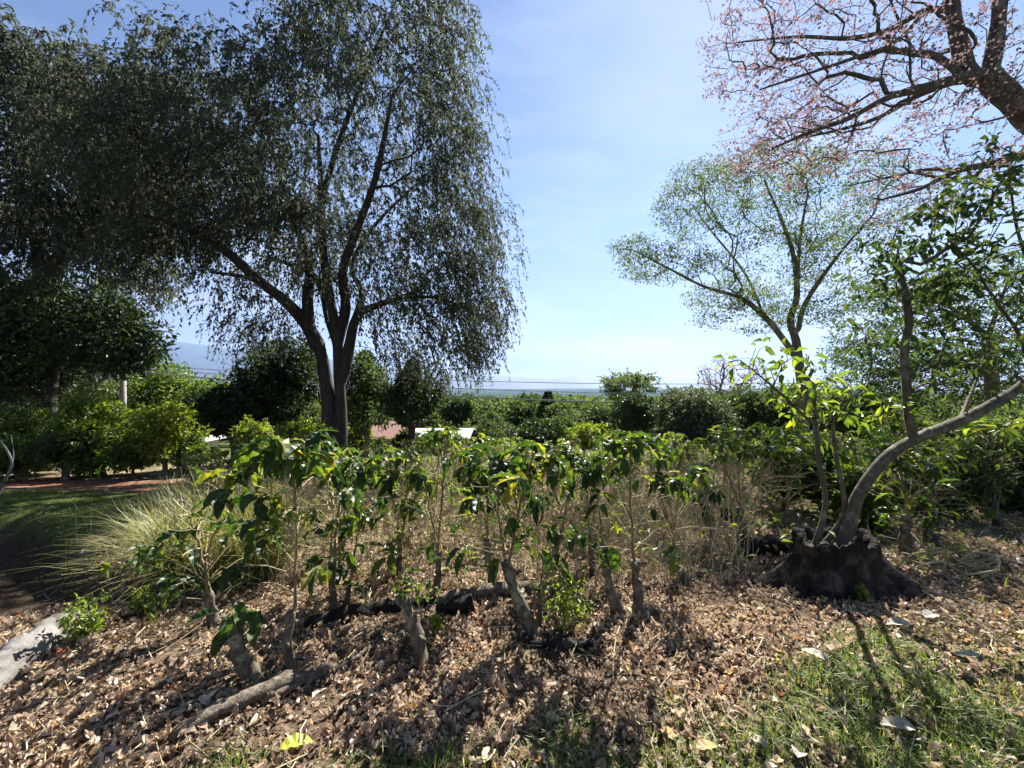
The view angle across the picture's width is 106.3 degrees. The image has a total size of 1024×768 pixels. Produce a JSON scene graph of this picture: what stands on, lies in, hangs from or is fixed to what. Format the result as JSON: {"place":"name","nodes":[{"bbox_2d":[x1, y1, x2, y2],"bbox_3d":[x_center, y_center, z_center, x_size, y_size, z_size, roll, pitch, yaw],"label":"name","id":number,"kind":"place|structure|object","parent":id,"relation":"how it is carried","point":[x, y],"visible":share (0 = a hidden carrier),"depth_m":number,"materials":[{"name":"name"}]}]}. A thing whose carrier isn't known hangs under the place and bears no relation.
{"place":"outdoors","nodes":[
{"label":"outdoors","id":0,"kind":"place"},
{"bbox_2d":[0,388,1023,767],"bbox_3d":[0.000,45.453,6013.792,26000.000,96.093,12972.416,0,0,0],"label":"ground","id":1,"kind":"structure","parent":0,"point":[16,544],"depth_m":2.18,"materials":[{"name":"brown soil"}]},
{"bbox_2d":[0,430,48,480],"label":"shrub","id":2,"kind":"object","parent":1,"relation":"on","point":[21,464],"visible":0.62,"depth_m":8.52,"materials":[{"name":"green plant"}]},
{"bbox_2d":[0,395,58,477],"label":"shrub","id":3,"kind":"object","parent":1,"relation":"on","point":[21,424],"visible":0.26,"depth_m":9.53,"materials":[{"name":"green plant"}]},
{"bbox_2d":[0,612,82,690],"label":"curb","id":4,"kind":"structure","parent":1,"relation":"on","point":[18,653],"depth_m":2.03,"materials":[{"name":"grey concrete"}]},
{"bbox_2d":[19,426,113,479],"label":"shrub","id":5,"kind":"object","parent":1,"relation":"on","point":[45,448],"visible":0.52,"depth_m":8.47,"materials":[{"name":"green plant"}]},
{"bbox_2d":[55,587,117,643],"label":"weed","id":6,"kind":"object","parent":1,"relation":"on","point":[84,624],"visible":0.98,"depth_m":2.21,"materials":[{"name":"green plant"}]},
{"bbox_2d":[0,264,180,471],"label":"broadleaf tree","id":7,"kind":"object","parent":1,"relation":"on","point":[74,342],"visible":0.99,"depth_m":9.97,"materials":[{"name":"green plant"}]},
{"bbox_2d":[0,3,193,413],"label":"spreading tree","id":8,"kind":"object","parent":1,"relation":"on","point":[28,212],"visible":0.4,"depth_m":11.71,"materials":[{"name":"green plant"}]},
{"bbox_2d":[42,377,168,478],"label":"shrub","id":9,"kind":"object","parent":1,"relation":"on","point":[71,416],"visible":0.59,"depth_m":8.87,"materials":[{"name":"green plant"}]},
{"bbox_2d":[119,374,126,432],"bbox_3d":[-16.200,1.026,16.000,1.100,3.928,0.247,0,0,0],"label":"utility post","id":10,"kind":"object","parent":1,"relation":"on","point":[123,393],"visible":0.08,"depth_m":15.94,"materials":[{"name":"concrete"}]},
{"bbox_2d":[142,371,1013,403],"bbox_3d":[4.118,0.157,16.500,40.654,1.540,0.070,0,0,-1],"label":"overhead cable","id":11,"kind":"object","parent":10,"relation":"attached to","point":[443,395],"visible":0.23,"depth_m":16.36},
{"bbox_2d":[93,429,167,478],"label":"shrub","id":12,"kind":"object","parent":1,"relation":"on","point":[125,454],"visible":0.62,"depth_m":8.72,"materials":[{"name":"green plant"}]},
{"bbox_2d":[125,582,161,613],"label":"weed","id":13,"kind":"object","parent":1,"relation":"on","point":[139,601],"visible":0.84,"depth_m":2.51,"materials":[{"name":"green plant"}]},
{"bbox_2d":[93,354,234,430],"bbox_3d":[-17.006,0.803,18.483,6.496,5.082,6.248,0,0,0],"label":"rounded tree","id":14,"kind":"object","parent":1,"relation":"on","point":[154,390],"visible":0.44,"depth_m":17.98,"materials":[{"name":"green plant"}]},
{"bbox_2d":[126,393,213,477],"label":"shrub","id":15,"kind":"object","parent":1,"relation":"on","point":[164,434],"visible":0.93,"depth_m":8.95,"materials":[{"name":"green plant"}]},
{"bbox_2d":[100,499,257,633],"bbox_3d":[-2.058,1.190,2.377,0.771,0.964,0.534,0,0,-10],"label":"coffee plant","id":16,"kind":"object","parent":1,"relation":"on","point":[169,587],"visible":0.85,"depth_m":2.31,"materials":[{"name":"green plant"}]},
{"bbox_2d":[4,471,373,609],"bbox_3d":[-2.400,1.189,3.306,2.628,0.941,2.342,0,0,0],"label":"grass clump","id":17,"kind":"object","parent":1,"relation":"on","point":[220,564],"visible":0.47,"depth_m":2.97,"materials":[{"name":"green plant"}]},
{"bbox_2d":[162,432,218,473],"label":"shrub","id":18,"kind":"object","parent":1,"relation":"on","point":[187,447],"visible":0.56,"depth_m":9.34,"materials":[{"name":"green plant"}]},
{"bbox_2d":[28,465,359,578],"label":"dry grass","id":19,"kind":"structure","parent":1,"relation":"on","point":[171,488],"depth_m":4.68,"materials":[{"name":"beige plant"}]},
{"bbox_2d":[161,461,241,513],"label":"coffee plant","id":20,"kind":"object","parent":1,"relation":"on","point":[217,478],"visible":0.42,"depth_m":3.42,"materials":[{"name":"green plant"}]},
{"bbox_2d":[179,446,226,490],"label":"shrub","id":21,"kind":"object","parent":1,"relation":"on","point":[214,450],"visible":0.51,"depth_m":5.39,"materials":[{"name":"green plant"}]},
{"bbox_2d":[183,440,261,493],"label":"coffee plant","id":22,"kind":"object","parent":1,"relation":"on","point":[237,444],"visible":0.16,"depth_m":5.91,"materials":[{"name":"green plant"}]},
{"bbox_2d":[184,601,263,685],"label":"coffee plant","id":23,"kind":"object","parent":1,"relation":"on","point":[242,660],"visible":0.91,"depth_m":1.92,"materials":[{"name":"green plant"}]},
{"bbox_2d":[180,376,279,466],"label":"thicket bush","id":24,"kind":"object","parent":1,"relation":"on","point":[230,407],"visible":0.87,"depth_m":11.34,"materials":[{"name":"green plant"}]},
{"bbox_2d":[227,414,277,451],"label":"thicket bush","id":25,"kind":"object","parent":1,"relation":"on","point":[250,430],"visible":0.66,"depth_m":9.55,"materials":[{"name":"green plant"}]},
{"bbox_2d":[168,662,339,742],"bbox_3d":[-1.183,1.486,1.859,0.720,0.135,0.123,0,0,-43],"label":"log","id":26,"kind":"object","parent":1,"relation":"on","point":[224,706],"depth_m":1.77,"materials":[{"name":"wood"}]},
{"bbox_2d":[0,0,530,457],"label":"weeping tree","id":27,"kind":"object","parent":1,"relation":"on","point":[159,96],"visible":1,"depth_m":9.84,"materials":[{"name":"green plant"}]},
{"bbox_2d":[209,328,323,432],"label":"thicket bush","id":28,"kind":"object","parent":1,"relation":"on","point":[288,398],"visible":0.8,"depth_m":12.31,"materials":[{"name":"green plant"}]},
{"bbox_2d":[191,417,363,669],"bbox_3d":[-1.268,0.909,2.086,0.874,1.408,0.631,0,0,-16],"label":"coffee plant","id":29,"kind":"object","parent":1,"relation":"on","point":[277,457],"visible":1,"depth_m":2.02,"materials":[{"name":"green plant"}]},
{"bbox_2d":[273,416,324,443],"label":"thicket bush","id":30,"kind":"object","parent":1,"relation":"on","point":[306,428],"visible":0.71,"depth_m":9.25,"materials":[{"name":"green plant"}]},
{"bbox_2d":[265,646,375,699],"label":"split branch","id":31,"kind":"object","parent":1,"relation":"on","point":[290,688],"visible":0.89,"depth_m":1.97,"materials":[{"name":"brown wood"}]},
{"bbox_2d":[267,448,409,610],"bbox_3d":[-1.223,1.041,2.636,0.743,1.179,0.708,0,0,28],"label":"coffee plant","id":32,"kind":"object","parent":1,"relation":"on","point":[364,473],"visible":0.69,"depth_m":2.59,"materials":[{"name":"green plant"}]},
{"bbox_2d":[294,444,382,561],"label":"coffee plant","id":33,"kind":"object","parent":1,"relation":"on","point":[347,451],"visible":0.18,"depth_m":3.55,"materials":[{"name":"green plant"}]},
{"bbox_2d":[301,508,384,605],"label":"coffee plant","id":34,"kind":"object","parent":1,"relation":"on","point":[344,531],"visible":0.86,"depth_m":2.57,"materials":[{"name":"green plant"}]},
{"bbox_2d":[303,597,437,629],"bbox_3d":[-0.928,1.515,2.596,0.851,0.144,0.156,0,0,-23],"label":"rotten log","id":35,"kind":"object","parent":1,"relation":"on","point":[341,613],"visible":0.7,"depth_m":2.53,"materials":[{"name":"brown wood"}]},
{"bbox_2d":[345,333,396,454],"bbox_3d":[-5.622,0.471,15.055,2.876,4.990,3.472,0,0,0],"label":"tree","id":36,"kind":"object","parent":1,"relation":"on","point":[365,379],"visible":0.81,"depth_m":14.52,"materials":[{"name":"green plant"}]},
{"bbox_2d":[353,436,392,490],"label":"coffee plant","id":37,"kind":"object","parent":1,"relation":"on","point":[374,442],"visible":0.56,"depth_m":6.35,"materials":[{"name":"green plant"}]},
{"bbox_2d":[355,421,407,444],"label":"red roof house","id":38,"kind":"structure","parent":1,"relation":"on","point":[391,432],"depth_m":24.75,"materials":[{"name":"tile"}]},
{"bbox_2d":[351,447,436,571],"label":"coffee plant","id":39,"kind":"object","parent":1,"relation":"on","point":[389,482],"visible":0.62,"depth_m":3.18,"materials":[{"name":"green plant"}]},
{"bbox_2d":[390,429,424,451],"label":"slope bush","id":40,"kind":"object","parent":1,"relation":"on","point":[397,440],"visible":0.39,"depth_m":14.73,"materials":[{"name":"green plant"}]},
{"bbox_2d":[372,345,451,462],"bbox_3d":[-3.269,0.666,13.055,3.151,4.133,2.562,0,0,-43],"label":"drooping tree","id":41,"kind":"object","parent":1,"relation":"on","point":[397,405],"visible":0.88,"depth_m":12.51,"materials":[{"name":"green plant"}]},
{"bbox_2d":[391,566,439,666],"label":"coffee plant","id":42,"kind":"object","parent":1,"relation":"on","point":[416,630],"visible":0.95,"depth_m":2.08,"materials":[{"name":"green plant"}]},
{"bbox_2d":[393,471,460,563],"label":"coffee plant","id":43,"kind":"object","parent":1,"relation":"on","point":[451,489],"visible":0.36,"depth_m":3.49,"materials":[{"name":"green plant"}]},
{"bbox_2d":[371,423,484,590],"bbox_3d":[-0.575,0.983,2.979,0.714,1.372,0.679,0,0,23],"label":"coffee plant","id":44,"kind":"object","parent":1,"relation":"on","point":[432,439],"visible":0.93,"depth_m":2.93,"materials":[{"name":"green plant"}]},
{"bbox_2d":[415,428,476,453],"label":"white roof house","id":45,"kind":"structure","parent":1,"relation":"on","point":[466,432],"depth_m":17.25,"materials":[{"name":"metal"}]},
{"bbox_2d":[435,593,475,615],"bbox_3d":[-0.379,1.493,2.578,0.265,0.154,0.136,0,0,-12],"label":"log stub","id":46,"kind":"object","parent":1,"relation":"on","point":[463,604],"visible":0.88,"depth_m":2.54,"materials":[{"name":"black wood"}]},
{"bbox_2d":[438,392,476,427],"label":"slope tree","id":47,"kind":"object","parent":1,"relation":"on","point":[457,412],"visible":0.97,"depth_m":26.35,"materials":[{"name":"green plant"}]},
{"bbox_2d":[458,413,507,446],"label":"slope bush","id":48,"kind":"object","parent":1,"relation":"on","point":[490,430],"visible":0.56,"depth_m":19.72,"materials":[{"name":"green plant"}]},
{"bbox_2d":[449,437,518,582],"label":"coffee plant","id":49,"kind":"object","parent":1,"relation":"on","point":[467,508],"visible":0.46,"depth_m":2.94,"materials":[{"name":"green plant"}]},
{"bbox_2d":[470,408,513,435],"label":"slope tree","id":50,"kind":"object","parent":1,"relation":"on","point":[491,414],"visible":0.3,"depth_m":25.60,"materials":[{"name":"green plant"}]},
{"bbox_2d":[425,440,574,637],"bbox_3d":[0.001,0.968,2.334,0.721,1.240,0.820,0,0,27],"label":"coffee plant","id":51,"kind":"object","parent":1,"relation":"on","point":[520,466],"visible":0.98,"depth_m":2.27,"materials":[{"name":"green plant"}]},
{"bbox_2d":[438,581,574,602],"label":"fallen branch","id":52,"kind":"object","parent":1,"relation":"on","point":[499,588],"visible":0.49,"depth_m":2.77,"materials":[{"name":"brown wood"}]},
{"bbox_2d":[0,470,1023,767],"bbox_3d":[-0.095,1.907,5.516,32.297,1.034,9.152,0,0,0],"label":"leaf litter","id":53,"kind":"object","parent":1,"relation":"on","point":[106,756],"visible":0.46,"depth_m":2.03,"materials":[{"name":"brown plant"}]},
{"bbox_2d":[279,732,312,748],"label":"fallen leaf","id":54,"kind":"object","parent":53,"relation":"on","point":[290,741],"visible":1,"depth_m":1.56,"materials":[{"name":"yellow plant"}]},
{"bbox_2d":[524,635,603,650],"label":"broken branch","id":55,"kind":"object","parent":53,"relation":"on","point":[566,642],"visible":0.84,"depth_m":2.17,"materials":[{"name":"brown wood"}]},
{"bbox_2d":[1,392,1023,432],"bbox_3d":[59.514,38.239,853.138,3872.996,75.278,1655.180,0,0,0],"label":"valley woods","id":56,"kind":"object","parent":1,"relation":"on","point":[576,412],"visible":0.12,"depth_m":29.72,"materials":[{"name":"green plant"}]},
{"bbox_2d":[505,395,539,427],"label":"slope tree","id":57,"kind":"object","parent":1,"relation":"on","point":[520,414],"visible":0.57,"depth_m":29.27,"materials":[{"name":"green plant"}]},
{"bbox_2d":[501,415,565,445],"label":"slope bush","id":58,"kind":"object","parent":1,"relation":"on","point":[545,431],"visible":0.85,"depth_m":15.55,"materials":[{"name":"green plant"}]},
{"bbox_2d":[515,516,605,628],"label":"coffee plant","id":59,"kind":"object","parent":1,"relation":"on","point":[552,536],"visible":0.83,"depth_m":2.38,"materials":[{"name":"green plant"}]},
{"bbox_2d":[531,552,599,633],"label":"weed","id":60,"kind":"object","parent":1,"relation":"on","point":[567,608],"visible":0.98,"depth_m":2.31,"materials":[{"name":"green plant"}]},
{"bbox_2d":[526,442,611,572],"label":"coffee plant","id":61,"kind":"object","parent":1,"relation":"on","point":[548,446],"visible":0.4,"depth_m":3.22,"materials":[{"name":"green plant"}]},
{"bbox_2d":[164,445,981,593],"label":"undergrowth","id":62,"kind":"object","parent":1,"relation":"on","point":[642,548],"visible":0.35,"depth_m":3.47,"materials":[{"name":"beige plant"}]},
{"bbox_2d":[559,420,609,450],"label":"slope bush","id":63,"kind":"object","parent":1,"relation":"on","point":[584,429],"visible":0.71,"depth_m":15.44,"materials":[{"name":"green plant"}]},
{"bbox_2d":[545,440,638,575],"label":"coffee plant","id":64,"kind":"object","parent":1,"relation":"on","point":[577,462],"visible":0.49,"depth_m":3.25,"materials":[{"name":"green plant"}]},
{"bbox_2d":[581,406,612,440],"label":"slope tree","id":65,"kind":"object","parent":1,"relation":"on","point":[596,416],"visible":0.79,"depth_m":25.42,"materials":[{"name":"green plant"}]},
{"bbox_2d":[558,465,643,617],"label":"coffee plant","id":66,"kind":"object","parent":1,"relation":"on","point":[594,478],"visible":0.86,"depth_m":2.49,"materials":[{"name":"green plant"}]},
{"bbox_2d":[596,367,663,400],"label":"wispy tree","id":67,"kind":"object","parent":1,"relation":"on","point":[633,382],"visible":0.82,"depth_m":33.22,"materials":[{"name":"green plant"}]},
{"bbox_2d":[583,430,677,616],"bbox_3d":[0.788,0.944,2.476,0.694,1.302,0.620,0,0,0],"label":"coffee plant","id":68,"kind":"object","parent":1,"relation":"on","point":[615,448],"visible":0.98,"depth_m":2.48,"materials":[{"name":"green plant"}]},
{"bbox_2d":[609,390,658,435],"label":"clipped tree","id":69,"kind":"object","parent":1,"relation":"on","point":[630,412],"visible":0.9,"depth_m":14.64,"materials":[{"name":"green plant"}]},
{"bbox_2d":[622,440,716,530],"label":"coffee plant","id":70,"kind":"object","parent":1,"relation":"on","point":[680,454],"visible":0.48,"depth_m":4.44,"materials":[{"name":"green plant"}]},
{"bbox_2d":[627,451,724,585],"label":"coffee plant","id":71,"kind":"object","parent":1,"relation":"on","point":[674,484],"visible":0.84,"depth_m":3.03,"materials":[{"name":"green plant"}]},
{"bbox_2d":[651,415,719,459],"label":"slope bush","id":72,"kind":"object","parent":1,"relation":"on","point":[675,426],"visible":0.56,"depth_m":11.99,"materials":[{"name":"green plant"}]},
{"bbox_2d":[643,373,746,461],"bbox_3d":[6.004,1.165,13.101,2.922,3.087,3.290,0,0,0],"label":"hedge tree","id":73,"kind":"object","parent":1,"relation":"on","point":[696,407],"visible":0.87,"depth_m":12.38,"materials":[{"name":"green plant"}]},
{"bbox_2d":[689,485,732,545],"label":"coffee plant","id":74,"kind":"object","parent":1,"relation":"on","point":[714,498],"visible":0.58,"depth_m":3.77,"materials":[{"name":"green plant"}]},
{"bbox_2d":[695,353,768,452],"bbox_3d":[9.631,0.875,17.004,2.870,4.481,3.416,0,0,0],"label":"bare tree","id":75,"kind":"object","parent":1,"relation":"on","point":[723,375],"visible":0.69,"depth_m":16.76,"materials":[{"name":"grey plant"}]},
{"bbox_2d":[676,421,809,538],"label":"coffee plant","id":76,"kind":"object","parent":1,"relation":"on","point":[733,442],"visible":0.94,"depth_m":4.02,"materials":[{"name":"green plant"}]},
{"bbox_2d":[710,384,792,447],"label":"hedge tree","id":77,"kind":"object","parent":1,"relation":"on","point":[749,410],"visible":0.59,"depth_m":13.29,"materials":[{"name":"green plant"}]},
{"bbox_2d":[740,534,791,555],"bbox_3d":[2.669,1.541,3.595,0.953,0.234,0.221,0,0,9],"label":"fallen log","id":78,"kind":"object","parent":1,"relation":"on","point":[757,543],"visible":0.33,"depth_m":3.56,"materials":[{"name":"black wood"}]},
{"bbox_2d":[604,134,942,451],"bbox_3d":[6.372,-1.918,10.005,8.445,8.522,3.740,0,0,0],"label":"airy tree","id":79,"kind":"object","parent":1,"relation":"on","point":[743,302],"visible":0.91,"depth_m":9.69,"materials":[{"name":"green plant"}]},
{"bbox_2d":[742,436,805,527],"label":"coffee plant","id":80,"kind":"object","parent":1,"relation":"on","point":[769,442],"visible":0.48,"depth_m":4.49,"materials":[{"name":"green plant"}]},
{"bbox_2d":[737,430,826,504],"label":"understorey shrub","id":81,"kind":"object","parent":1,"relation":"on","point":[783,484],"visible":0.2,"depth_m":5.47,"materials":[{"name":"green plant"}]},
{"bbox_2d":[751,422,823,511],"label":"coffee plant","id":82,"kind":"object","parent":1,"relation":"on","point":[784,504],"visible":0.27,"depth_m":5.39,"materials":[{"name":"green plant"}]},
{"bbox_2d":[747,426,836,529],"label":"coffee plant","id":83,"kind":"object","parent":1,"relation":"on","point":[795,455],"visible":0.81,"depth_m":4.42,"materials":[{"name":"green plant"}]},
{"bbox_2d":[755,380,831,429],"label":"hedge tree","id":84,"kind":"object","parent":1,"relation":"on","point":[786,410],"visible":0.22,"depth_m":13.12,"materials":[{"name":"green plant"}]},
{"bbox_2d":[788,432,860,512],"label":"understorey shrub","id":85,"kind":"object","parent":1,"relation":"on","point":[829,459],"visible":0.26,"depth_m":5.11,"materials":[{"name":"green plant"}]},
{"bbox_2d":[807,442,899,533],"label":"understorey shrub","id":86,"kind":"object","parent":1,"relation":"on","point":[869,504],"visible":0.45,"depth_m":4.48,"materials":[{"name":"green plant"}]},
{"bbox_2d":[752,524,957,608],"bbox_3d":[2.441,1.374,2.909,1.374,0.523,0.773,0,0,-11],"label":"tree stump","id":87,"kind":"object","parent":1,"relation":"on","point":[804,566],"visible":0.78,"depth_m":2.73,"materials":[{"name":"brown wood"}]},
{"bbox_2d":[712,336,925,545],"bbox_3d":[2.262,0.476,2.911,1.324,1.656,0.552,0,0,0],"label":"sapling","id":88,"kind":"object","parent":87,"relation":"on","point":[813,397],"visible":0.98,"depth_m":2.90,"materials":[{"name":"green plant"}]},
{"bbox_2d":[831,132,1023,547],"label":"curved tree","id":89,"kind":"object","parent":87,"relation":"on","point":[883,460],"visible":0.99,"depth_m":2.83,"materials":[{"name":"green plant"}]},
{"bbox_2d":[791,382,923,454],"bbox_3d":[9.863,1.225,10.763,2.861,2.577,3.149,0,0,0],"label":"hedge tree","id":90,"kind":"object","parent":1,"relation":"on","point":[851,408],"visible":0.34,"depth_m":10.54,"materials":[{"name":"green plant"}]},
{"bbox_2d":[695,0,1023,234],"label":"flowering tree","id":91,"kind":"object","parent":1,"relation":"on","point":[995,84],"visible":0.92,"depth_m":4.32,"materials":[{"name":"pink plant"}]},
{"bbox_2d":[857,409,939,453],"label":"coffee plant","id":92,"kind":"object","parent":1,"relation":"on","point":[898,415],"visible":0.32,"depth_m":6.94,"materials":[{"name":"green plant"}]},
{"bbox_2d":[838,441,977,553],"bbox_3d":[3.754,1.115,3.618,0.838,1.138,0.873,0,0,-30],"label":"coffee plant","id":93,"kind":"object","parent":1,"relation":"on","point":[931,471],"visible":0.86,"depth_m":3.63,"materials":[{"name":"green plant"}]},
{"bbox_2d":[866,429,953,503],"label":"understorey shrub","id":94,"kind":"object","parent":1,"relation":"on","point":[883,447],"visible":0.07,"depth_m":6.08,"materials":[{"name":"green plant"}]},
{"bbox_2d":[808,241,1023,418],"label":"layered tree","id":95,"kind":"object","parent":1,"relation":"on","point":[996,370],"visible":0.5,"depth_m":12.28,"materials":[{"name":"green plant"}]},
{"bbox_2d":[853,402,983,462],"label":"edge bush","id":96,"kind":"object","parent":1,"relation":"on","point":[872,438],"visible":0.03,"depth_m":8.03,"materials":[{"name":"green plant"}]},
{"bbox_2d":[880,441,1006,543],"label":"coffee plant","id":97,"kind":"object","parent":1,"relation":"on","point":[944,459],"visible":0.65,"depth_m":3.89,"materials":[{"name":"green plant"}]},
{"bbox_2d":[866,524,1023,578],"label":"brushwood","id":98,"kind":"object","parent":1,"relation":"on","point":[916,553],"visible":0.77,"depth_m":3.16,"materials":[{"name":"brown wood"}]},
{"bbox_2d":[887,432,1022,519],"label":"understorey shrub","id":99,"kind":"object","parent":1,"relation":"on","point":[981,487],"visible":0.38,"depth_m":4.61,"materials":[{"name":"green plant"}]},
{"bbox_2d":[916,386,1023,451],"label":"edge bush","id":100,"kind":"object","parent":1,"relation":"on","point":[947,412],"visible":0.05,"depth_m":7.67,"materials":[{"name":"green plant"}]},
{"bbox_2d":[938,414,1023,526],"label":"coffee plant","id":101,"kind":"object","parent":1,"relation":"on","point":[1011,432],"visible":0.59,"depth_m":4.66,"materials":[{"name":"green plant"}]},
{"bbox_2d":[974,422,1023,511],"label":"understorey shrub","id":102,"kind":"object","parent":1,"relation":"on","point":[1011,502],"visible":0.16,"depth_m":5.28,"materials":[{"name":"green plant"}]},
{"bbox_2d":[0,487,1023,767],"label":"grass","id":103,"kind":"structure","parent":0,"point":[952,717],"depth_m":1.69,"materials":[{"name":"green plant"}]},
{"bbox_2d":[0,0,1023,381],"label":"sky","id":104,"kind":"structure","parent":0,"point":[599,100],"materials":[{"name":"blue"}]},
{"bbox_2d":[91,339,1023,388],"bbox_3d":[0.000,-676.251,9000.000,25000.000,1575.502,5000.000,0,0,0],"label":"hills","id":105,"kind":"structure","parent":0,"point":[191,354],"depth_m":8128.84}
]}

